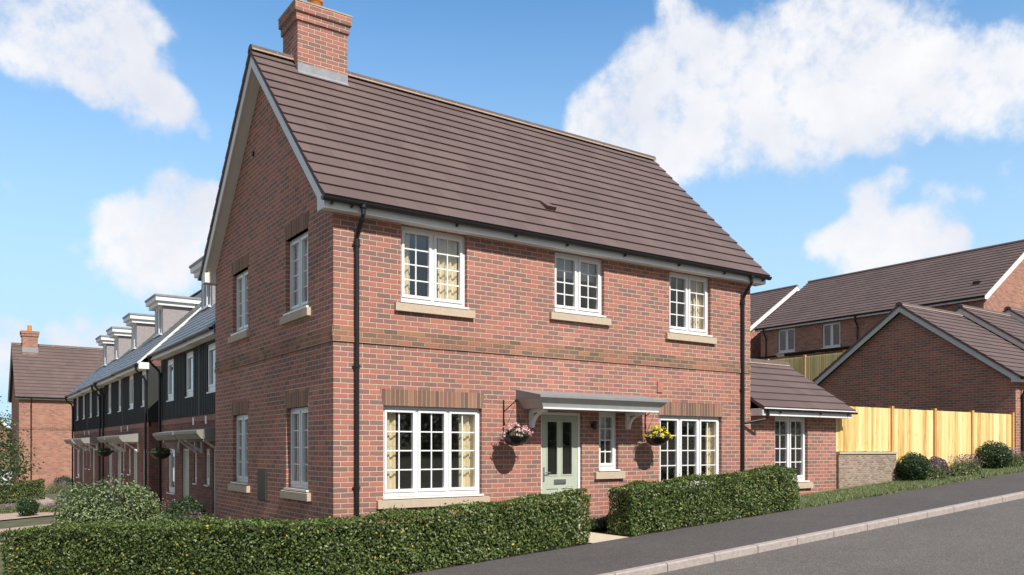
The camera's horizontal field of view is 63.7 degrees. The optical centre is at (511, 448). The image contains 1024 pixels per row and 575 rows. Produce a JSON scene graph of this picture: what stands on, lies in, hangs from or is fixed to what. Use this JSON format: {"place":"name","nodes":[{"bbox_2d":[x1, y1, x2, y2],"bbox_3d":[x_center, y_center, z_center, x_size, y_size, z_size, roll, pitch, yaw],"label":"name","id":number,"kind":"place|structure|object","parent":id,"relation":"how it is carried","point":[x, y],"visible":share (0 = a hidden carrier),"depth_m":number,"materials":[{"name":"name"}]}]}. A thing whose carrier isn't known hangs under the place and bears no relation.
{"place":"outdoors","nodes":[
{"label":"outdoors","id":0,"kind":"place"},
{"bbox_2d":[0,524,57,543],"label":"path","id":1,"kind":"structure","parent":0,"point":[16,528],"depth_m":24.18,"materials":[{"name":"beige concrete"}]},
{"bbox_2d":[0,508,60,519],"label":"path","id":2,"kind":"structure","parent":0,"point":[15,515],"depth_m":29.12,"materials":[{"name":"beige concrete"}]},
{"bbox_2d":[0,501,16,513],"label":"lavender plant","id":3,"kind":"object","parent":2,"relation":"on","point":[7,510],"visible":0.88,"depth_m":30.81,"materials":[{"name":"green plant"}]},
{"bbox_2d":[15,498,38,515],"bbox_3d":[-17.000,2.051,28.936,0.750,0.687,0.750,0,0,-35],"label":"box ball","id":4,"kind":"object","parent":2,"relation":"on","point":[28,507],"visible":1,"depth_m":28.76,"materials":[{"name":"green plant"}]},
{"bbox_2d":[38,501,55,512],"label":"lavender plant","id":5,"kind":"object","parent":2,"relation":"on","point":[48,507],"visible":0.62,"depth_m":30.36,"materials":[{"name":"green plant"}]},
{"bbox_2d":[48,502,64,511],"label":"lavender plant","id":6,"kind":"object","parent":2,"relation":"on","point":[58,506],"visible":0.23,"depth_m":30.03,"materials":[{"name":"green plant"}]},
{"bbox_2d":[37,497,57,507],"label":"path","id":7,"kind":"structure","parent":0,"point":[46,500],"depth_m":37.07,"materials":[{"name":"beige concrete"}]},
{"bbox_2d":[0,472,1016,574],"bbox_3d":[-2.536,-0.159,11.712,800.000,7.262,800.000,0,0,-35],"label":"ground","id":8,"kind":"structure","parent":0,"point":[24,522],"depth_m":26.88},
{"bbox_2d":[0,420,11,469],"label":"house","id":9,"kind":"structure","parent":8,"relation":"on","point":[5,442],"depth_m":54.68,"materials":[{"name":"brick"}]},
{"bbox_2d":[0,396,11,423],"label":"broad tree","id":10,"kind":"object","parent":8,"relation":"on","point":[6,415],"visible":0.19,"depth_m":56.38,"materials":[{"name":"green plant"}]},
{"bbox_2d":[0,411,44,491],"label":"young tree","id":11,"kind":"object","parent":8,"relation":"on","point":[12,466],"visible":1,"depth_m":20.16,"materials":[{"name":"green plant"}]},
{"bbox_2d":[0,477,45,503],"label":"clipped hedge","id":12,"kind":"object","parent":8,"relation":"on","point":[23,491],"visible":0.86,"depth_m":38.15,"materials":[{"name":"green plant"}]},
{"bbox_2d":[41,479,67,492],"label":"lavender plant","id":13,"kind":"object","parent":8,"relation":"on","point":[51,488],"visible":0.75,"depth_m":44.70,"materials":[{"name":"green plant"}]},
{"bbox_2d":[8,325,102,490],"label":"detached house","id":14,"kind":"structure","parent":8,"relation":"on","point":[44,379],"depth_m":49.11,"materials":[{"name":"red brick"}]},
{"bbox_2d":[52,476,73,486],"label":"shrub","id":15,"kind":"object","parent":8,"relation":"on","point":[67,479],"visible":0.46,"depth_m":47.62,"materials":[{"name":"green plant"}]},
{"bbox_2d":[57,482,73,493],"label":"lavender plant","id":16,"kind":"object","parent":8,"relation":"on","point":[64,488],"visible":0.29,"depth_m":42.53,"materials":[{"name":"plant"}]},
{"bbox_2d":[64,335,113,498],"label":"terraced house","id":17,"kind":"structure","parent":8,"relation":"on","point":[79,414],"depth_m":35.64,"materials":[{"name":"brick"}]},
{"bbox_2d":[76,451,78,477],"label":"window","id":18,"kind":"structure","parent":17,"relation":"in","point":[77,451],"depth_m":36.69,"materials":[{"name":"white plastic"}]},
{"bbox_2d":[83,450,83,485],"bbox_3d":[-18.256,1.075,35.250,0.050,2.050,0.500,0,0,-35],"label":"front door","id":19,"kind":"structure","parent":17,"relation":"in","point":[83,450],"depth_m":35.39,"materials":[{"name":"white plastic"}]},
{"bbox_2d":[83,393,84,418],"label":"window","id":20,"kind":"structure","parent":17,"relation":"in","point":[83,393],"depth_m":35.00,"materials":[{"name":"white plastic"}]},
{"bbox_2d":[52,474,160,534],"bbox_3d":[-8.277,1.338,16.937,2.056,1.626,2.038,0,0,-35],"label":"rounded shrub","id":21,"kind":"object","parent":8,"relation":"on","point":[129,502],"visible":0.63,"depth_m":16.58,"materials":[{"name":"green plant"}]},
{"bbox_2d":[73,290,200,489],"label":"terraced house","id":22,"kind":"structure","parent":8,"relation":"on","point":[121,337],"depth_m":32.90,"materials":[{"name":"brick"}]},
{"bbox_2d":[89,392,91,417],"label":"window","id":23,"kind":"structure","parent":22,"relation":"in","point":[90,392],"depth_m":33.37,"materials":[{"name":"white plastic"}]},
{"bbox_2d":[93,449,93,486],"bbox_3d":[-16.586,1.050,32.837,0.090,2.100,0.630,0,0,-35],"label":"front door","id":24,"kind":"structure","parent":22,"relation":"in","point":[93,449],"depth_m":33.03,"materials":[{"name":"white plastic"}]},
{"bbox_2d":[93,292,200,489],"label":"terraced house","id":25,"kind":"structure","parent":8,"relation":"on","point":[143,328],"depth_m":29.59,"materials":[{"name":"brick"}]},
{"bbox_2d":[95,443,113,456],"bbox_3d":[-13.723,-0.001,27.775,0.611,0.542,0.620,0,0,-35],"label":"hanging basket","id":26,"kind":"object","parent":25,"relation":"hanging from","point":[104,452],"visible":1,"depth_m":27.67,"materials":[{"name":"green plastic"}]},
{"bbox_2d":[108,383,110,413],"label":"window","id":27,"kind":"structure","parent":25,"relation":"in","point":[110,383],"depth_m":29.64,"materials":[{"name":"white plastic"}]},
{"bbox_2d":[110,449,111,484],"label":"window","id":28,"kind":"structure","parent":25,"relation":"in","point":[111,449],"depth_m":29.64,"materials":[{"name":"white plastic"}]},
{"bbox_2d":[118,380,120,411],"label":"window","id":29,"kind":"structure","parent":25,"relation":"in","point":[119,380],"depth_m":27.98,"materials":[{"name":"white plastic"}]},
{"bbox_2d":[118,450,120,489],"bbox_3d":[-13.318,1.050,28.117,0.090,2.100,0.850,0,0,-35],"label":"front door","id":30,"kind":"structure","parent":25,"relation":"in","point":[119,452],"depth_m":28.25,"materials":[{"name":"white plastic"}]},
{"bbox_2d":[104,293,200,516],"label":"terraced house","id":31,"kind":"structure","parent":8,"relation":"on","point":[137,373],"depth_m":25.33,"materials":[{"name":"brick"}]},
{"bbox_2d":[128,374,132,409],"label":"window","id":32,"kind":"structure","parent":31,"relation":"in","point":[131,376],"depth_m":26.36,"materials":[{"name":"white plastic"}]},
{"bbox_2d":[134,450,136,484],"bbox_3d":[-11.710,1.050,25.795,0.090,2.100,0.700,0,0,-35],"label":"front door","id":33,"kind":"structure","parent":31,"relation":"in","point":[135,452],"depth_m":25.93,"materials":[{"name":"white plastic"}]},
{"bbox_2d":[141,369,145,406],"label":"window","id":34,"kind":"structure","parent":31,"relation":"in","point":[144,371],"depth_m":24.72,"materials":[{"name":"white plastic"}]},
{"bbox_2d":[149,511,171,532],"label":"shrub","id":35,"kind":"object","parent":8,"relation":"on","point":[157,516],"visible":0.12,"depth_m":16.53,"materials":[{"name":"green plant"}]},
{"bbox_2d":[157,498,187,515],"bbox_3d":[-7.396,1.547,17.783,0.921,1.003,1.033,0,0,3],"label":"lavender plant","id":36,"kind":"object","parent":8,"relation":"on","point":[165,506],"visible":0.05,"depth_m":17.70,"materials":[{"name":"purple plant"}]},
{"bbox_2d":[160,510,190,533],"bbox_3d":[-6.575,1.605,16.177,0.782,0.790,0.789,0,0,-35],"label":"shrub","id":37,"kind":"object","parent":8,"relation":"on","point":[173,516],"visible":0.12,"depth_m":16.08,"materials":[{"name":"green plant"}]},
{"bbox_2d":[147,256,214,514],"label":"terraced house","id":38,"kind":"structure","parent":8,"relation":"on","point":[175,354],"depth_m":20.94,"materials":[{"name":"wood"}]},
{"bbox_2d":[147,441,172,459],"bbox_3d":[-8.808,-0.001,20.690,0.544,0.542,0.664,0,0,5],"label":"hanging basket","id":39,"kind":"object","parent":38,"relation":"hanging from","point":[157,453],"visible":0.99,"depth_m":20.54,"materials":[{"name":"green plastic"}]},
{"bbox_2d":[166,359,173,401],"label":"window","id":40,"kind":"structure","parent":38,"relation":"in","point":[170,362],"depth_m":21.89,"materials":[{"name":"white plastic"}]},
{"bbox_2d":[166,449,174,494],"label":"window","id":41,"kind":"structure","parent":38,"relation":"in","point":[171,489],"depth_m":21.94,"materials":[{"name":"white plastic"}]},
{"bbox_2d":[183,449,188,501],"bbox_3d":[-8.026,1.050,20.476,0.090,2.100,0.700,0,0,-35],"label":"front door","id":42,"kind":"structure","parent":38,"relation":"in","point":[185,451],"depth_m":20.55,"materials":[{"name":"green plastic"}]},
{"bbox_2d":[185,351,192,397],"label":"window","id":43,"kind":"structure","parent":38,"relation":"in","point":[189,355],"depth_m":20.23,"materials":[{"name":"white plastic"}]},
{"bbox_2d":[192,453,196,484],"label":"window","id":44,"kind":"structure","parent":38,"relation":"in","point":[195,483],"depth_m":19.67,"materials":[{"name":"white plastic"}]},
{"bbox_2d":[162,495,208,515],"bbox_3d":[-6.948,1.508,17.523,0.974,1.041,0.969,0,0,-35],"label":"box ball","id":45,"kind":"object","parent":8,"relation":"on","point":[184,506],"visible":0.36,"depth_m":17.36,"materials":[{"name":"green plant"}]},
{"bbox_2d":[177,510,210,532],"bbox_3d":[-6.326,1.591,16.324,0.908,0.761,0.928,0,0,-35],"label":"shrub","id":46,"kind":"object","parent":8,"relation":"on","point":[192,515],"visible":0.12,"depth_m":16.24,"materials":[{"name":"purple plant"}]},
{"bbox_2d":[173,313,214,517],"bbox_3d":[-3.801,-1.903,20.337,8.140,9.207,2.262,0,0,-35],"label":"terraced house","id":47,"kind":"structure","parent":8,"relation":"on","point":[202,335],"depth_m":18.68,"materials":[{"name":"brick"}]},
{"bbox_2d":[204,449,209,486],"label":"window","id":48,"kind":"structure","parent":47,"relation":"in","point":[208,450],"depth_m":18.81,"materials":[{"name":"white plastic"}]},
{"bbox_2d":[206,343,214,393],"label":"window","id":49,"kind":"structure","parent":47,"relation":"in","point":[211,387],"depth_m":18.60,"materials":[{"name":"white plastic"}]},
{"bbox_2d":[214,449,214,517],"bbox_3d":[-6.373,1.050,18.087,0.090,2.100,0.850,0,0,-35],"label":"front door","id":50,"kind":"structure","parent":47,"relation":"in","point":[214,449],"depth_m":18.38,"materials":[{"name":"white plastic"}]},
{"bbox_2d":[0,486,591,574],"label":"clipped hedge","id":51,"kind":"object","parent":8,"relation":"on","point":[359,545],"visible":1,"depth_m":11.56,"materials":[{"name":"green plant"}]},
{"bbox_2d":[395,543,586,574],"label":"soil bed","id":52,"kind":"object","parent":8,"relation":"on","point":[578,544],"visible":0.14,"depth_m":11.91,"materials":[{"name":"brown soil"}]},
{"bbox_2d":[197,0,857,531],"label":"detached house","id":53,"kind":"structure","parent":8,"relation":"on","point":[421,298],"depth_m":14.16,"materials":[{"name":"red brick"}]},
{"bbox_2d":[228,270,249,343],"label":"window","id":54,"kind":"structure","parent":53,"relation":"in","point":[242,332],"depth_m":15.42,"materials":[{"name":"white plastic"}]},
{"bbox_2d":[228,414,249,492],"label":"window","id":55,"kind":"structure","parent":53,"relation":"in","point":[242,420],"depth_m":15.44,"materials":[{"name":"white plastic"}]},
{"bbox_2d":[279,231,310,324],"bbox_3d":[-3.303,-2.695,12.980,0.307,1.370,1.223,0,0,-35],"label":"window","id":56,"kind":"structure","parent":53,"relation":"in","point":[301,310],"depth_m":12.99,"materials":[{"name":"white plastic"}]},
{"bbox_2d":[280,407,310,500],"bbox_3d":[-3.305,0.060,13.106,0.446,1.460,1.433,0,0,-35],"label":"window","id":57,"kind":"structure","parent":53,"relation":"in","point":[302,413],"depth_m":13.01,"materials":[{"name":"white plastic"}]},
{"bbox_2d":[376,406,489,508],"bbox_3d":[-1.234,0.110,12.713,1.950,1.540,0.286,0,0,-35],"label":"window","id":58,"kind":"structure","parent":53,"relation":"in","point":[468,418],"depth_m":12.70,"materials":[{"name":"white plastic"}]},
{"bbox_2d":[394,226,474,318],"bbox_3d":[-1.228,-2.715,12.717,1.385,1.320,0.286,0,0,-35],"label":"window","id":59,"kind":"structure","parent":53,"relation":"in","point":[451,248],"depth_m":12.73,"materials":[{"name":"white plastic"}]},
{"bbox_2d":[497,402,532,445],"bbox_3d":[0.065,-0.396,13.077,0.579,0.711,0.559,0,0,-35],"label":"hanging basket","id":60,"kind":"object","parent":53,"relation":"hanging from","point":[519,438],"visible":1,"depth_m":12.95,"materials":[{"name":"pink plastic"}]},
{"bbox_2d":[541,412,579,529],"bbox_3d":[0.833,0.460,14.082,0.925,2.160,0.180,0,0,-35],"label":"front door","id":61,"kind":"structure","parent":53,"relation":"in","point":[556,482],"depth_m":14.11,"materials":[{"name":"green plastic"}]},
{"bbox_2d":[549,252,610,325],"bbox_3d":[1.125,-2.780,14.359,1.335,1.190,0.307,0,0,-35],"label":"window","id":62,"kind":"structure","parent":53,"relation":"in","point":[578,269],"depth_m":14.36,"materials":[{"name":"white plastic"}]},
{"bbox_2d":[594,412,625,478],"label":"window","id":63,"kind":"structure","parent":53,"relation":"in","point":[604,428],"depth_m":14.76,"materials":[{"name":"white plastic"}]},
{"bbox_2d":[641,413,674,445],"bbox_3d":[2.614,-0.401,14.822,0.548,0.701,0.555,0,0,-35],"label":"hanging basket","id":64,"kind":"object","parent":53,"relation":"hanging from","point":[659,438],"visible":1,"depth_m":14.73,"materials":[{"name":"black plastic"}]},
{"bbox_2d":[660,415,718,487],"bbox_3d":[3.407,0.115,15.926,1.935,1.530,0.286,0,0,-35],"label":"window","id":65,"kind":"structure","parent":53,"relation":"in","point":[712,423],"depth_m":16.07,"materials":[{"name":"white plastic"}]},
{"bbox_2d":[665,272,716,343],"bbox_3d":[3.381,-2.715,15.908,1.357,1.320,0.286,0,0,-35],"label":"window","id":66,"kind":"structure","parent":53,"relation":"in","point":[696,282],"depth_m":15.98,"materials":[{"name":"white plastic"}]},
{"bbox_2d":[775,417,813,488],"bbox_3d":[5.942,0.088,17.633,1.348,1.525,0.207,0,0,-35],"label":"window","id":67,"kind":"structure","parent":53,"relation":"in","point":[804,484],"depth_m":17.77,"materials":[{"name":"white plastic"}]},
{"bbox_2d":[588,509,795,537],"bbox_3d":[3.377,1.292,15.065,4.460,0.281,1.180,0,0,-35],"label":"soil bed","id":68,"kind":"object","parent":8,"relation":"on","point":[606,531],"visible":0.22,"depth_m":14.14,"materials":[{"name":"brown soil"}]},
{"bbox_2d":[588,517,606,530],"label":"bedding plant","id":69,"kind":"object","parent":68,"relation":"on","point":[597,524],"visible":0.81,"depth_m":14.12,"materials":[{"name":"green plant"}]},
{"bbox_2d":[599,515,615,529],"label":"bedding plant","id":70,"kind":"object","parent":68,"relation":"on","point":[605,519],"visible":0.32,"depth_m":14.25,"materials":[{"name":"green plant"}]},
{"bbox_2d":[607,461,799,535],"bbox_3d":[3.566,0.852,14.841,4.500,1.218,0.831,0,0,-35],"label":"clipped hedge","id":71,"kind":"object","parent":68,"relation":"on","point":[648,507],"visible":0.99,"depth_m":14.32,"materials":[{"name":"green plant"}]},
{"bbox_2d":[750,285,799,357],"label":"hillside house","id":72,"kind":"structure","parent":8,"relation":"on","point":[765,305],"depth_m":44.79,"materials":[{"name":"brown tile"}]},
{"bbox_2d":[752,353,811,359],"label":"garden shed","id":73,"kind":"structure","parent":8,"relation":"on","point":[773,356],"depth_m":36.24,"materials":[{"name":"wood"}]},
{"bbox_2d":[766,351,844,380],"bbox_3d":[11.248,-2.660,33.950,0.115,2.220,5.530,0,0,-35],"label":"wooden fence","id":74,"kind":"object","parent":8,"relation":"on","point":[811,368],"visible":0.26,"depth_m":32.91,"materials":[{"name":"brown wood"}]},
{"bbox_2d":[598,491,1023,574],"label":"kerb","id":75,"kind":"structure","parent":8,"relation":"on","point":[677,564],"depth_m":12.45,"materials":[{"name":"concrete"}]},
{"bbox_2d":[784,346,849,357],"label":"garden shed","id":76,"kind":"structure","parent":8,"relation":"on","point":[827,349],"depth_m":34.92,"materials":[{"name":"wood"}]},
{"bbox_2d":[836,452,897,489],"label":"retaining wall","id":77,"kind":"structure","parent":8,"relation":"on","point":[853,469],"depth_m":19.00,"materials":[{"name":"brick"}]},
{"bbox_2d":[754,239,1023,359],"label":"hillside house","id":78,"kind":"structure","parent":8,"relation":"on","point":[846,309],"depth_m":38.20,"materials":[{"name":"brown tile"}]},
{"bbox_2d":[775,328,794,354],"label":"window","id":79,"kind":"structure","parent":78,"relation":"in","point":[787,350],"depth_m":41.11,"materials":[{"name":"white plastic"}]},
{"bbox_2d":[821,322,840,348],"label":"window","id":80,"kind":"structure","parent":78,"relation":"in","point":[832,345],"depth_m":39.04,"materials":[{"name":"white plastic"}]},
{"bbox_2d":[784,466,1023,509],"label":"lawn","id":81,"kind":"structure","parent":8,"relation":"on","point":[919,488],"depth_m":18.07,"materials":[{"name":"green plant"}]},
{"bbox_2d":[896,451,930,480],"bbox_3d":[9.553,0.445,19.618,0.800,0.786,0.783,0,0,-35],"label":"box ball","id":82,"kind":"object","parent":81,"relation":"on","point":[912,466],"visible":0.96,"depth_m":19.42,"materials":[{"name":"green plant"}]},
{"bbox_2d":[924,457,949,480],"bbox_3d":[10.029,0.500,19.639,0.765,0.610,0.720,0,0,-5],"label":"lavender plant","id":83,"kind":"object","parent":81,"relation":"on","point":[934,473],"visible":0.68,"depth_m":19.48,"materials":[{"name":"green plant"}]},
{"bbox_2d":[929,456,948,474],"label":"plant","id":84,"kind":"object","parent":81,"relation":"on","point":[943,463],"visible":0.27,"depth_m":20.08,"materials":[{"name":"purple plant"}]},
{"bbox_2d":[945,454,976,476],"bbox_3d":[11.046,0.415,20.364,0.904,0.626,0.759,0,0,-35],"label":"lavender plant","id":85,"kind":"object","parent":81,"relation":"on","point":[956,469],"visible":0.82,"depth_m":20.23,"materials":[{"name":"green plant"}]},
{"bbox_2d":[953,451,985,475],"bbox_3d":[11.400,0.376,20.574,0.900,0.644,0.807,0,0,-35],"label":"lavender plant","id":86,"kind":"object","parent":81,"relation":"on","point":[978,468],"visible":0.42,"depth_m":20.44,"materials":[{"name":"plant"}]},
{"bbox_2d":[975,440,1012,469],"bbox_3d":[12.752,0.176,21.825,0.924,0.821,0.918,0,0,-35],"label":"box ball","id":87,"kind":"object","parent":81,"relation":"on","point":[998,455],"visible":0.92,"depth_m":21.60,"materials":[{"name":"green plant"}]},
{"bbox_2d":[1008,447,1023,466],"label":"lavender plant","id":88,"kind":"object","parent":81,"relation":"on","point":[1018,460],"visible":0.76,"depth_m":21.91,"materials":[{"name":"plant"}]},
{"bbox_2d":[812,302,1023,457],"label":"garage","id":89,"kind":"structure","parent":8,"relation":"on","point":[901,355],"depth_m":25.54,"materials":[{"name":"red brick"}]},
{"bbox_2d":[836,406,1014,478],"bbox_3d":[10.689,-0.135,20.885,8.310,1.770,0.115,0,0,-35],"label":"wooden fence","id":90,"kind":"object","parent":8,"relation":"on","point":[929,434],"visible":0.74,"depth_m":20.58,"materials":[{"name":"yellow wood"}]},
{"bbox_2d":[953,304,1023,349],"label":"garage","id":91,"kind":"structure","parent":8,"relation":"on","point":[1007,327],"depth_m":27.72,"materials":[{"name":"brown tile"}]},
{"bbox_2d":[1003,306,1023,322],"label":"garage","id":92,"kind":"structure","parent":8,"relation":"on","point":[1017,313],"depth_m":29.81,"materials":[{"name":"brown tile"}]},
{"bbox_2d":[0,0,1023,425],"label":"sky","id":93,"kind":"structure","parent":0,"point":[826,138],"materials":[{"name":"blue"}]},
{"bbox_2d":[580,531,626,542],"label":"path","id":94,"kind":"structure","parent":0,"point":[596,537],"depth_m":13.34,"materials":[{"name":"beige concrete"}]},
{"bbox_2d":[405,472,1023,574],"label":"pavement","id":95,"kind":"structure","parent":0,"point":[614,555],"depth_m":13.08,"materials":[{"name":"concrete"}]},
{"bbox_2d":[654,498,1023,574],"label":"road","id":96,"kind":"structure","parent":0,"point":[987,540],"depth_m":11.38,"materials":[{"name":"grey asphalt"}]}
]}

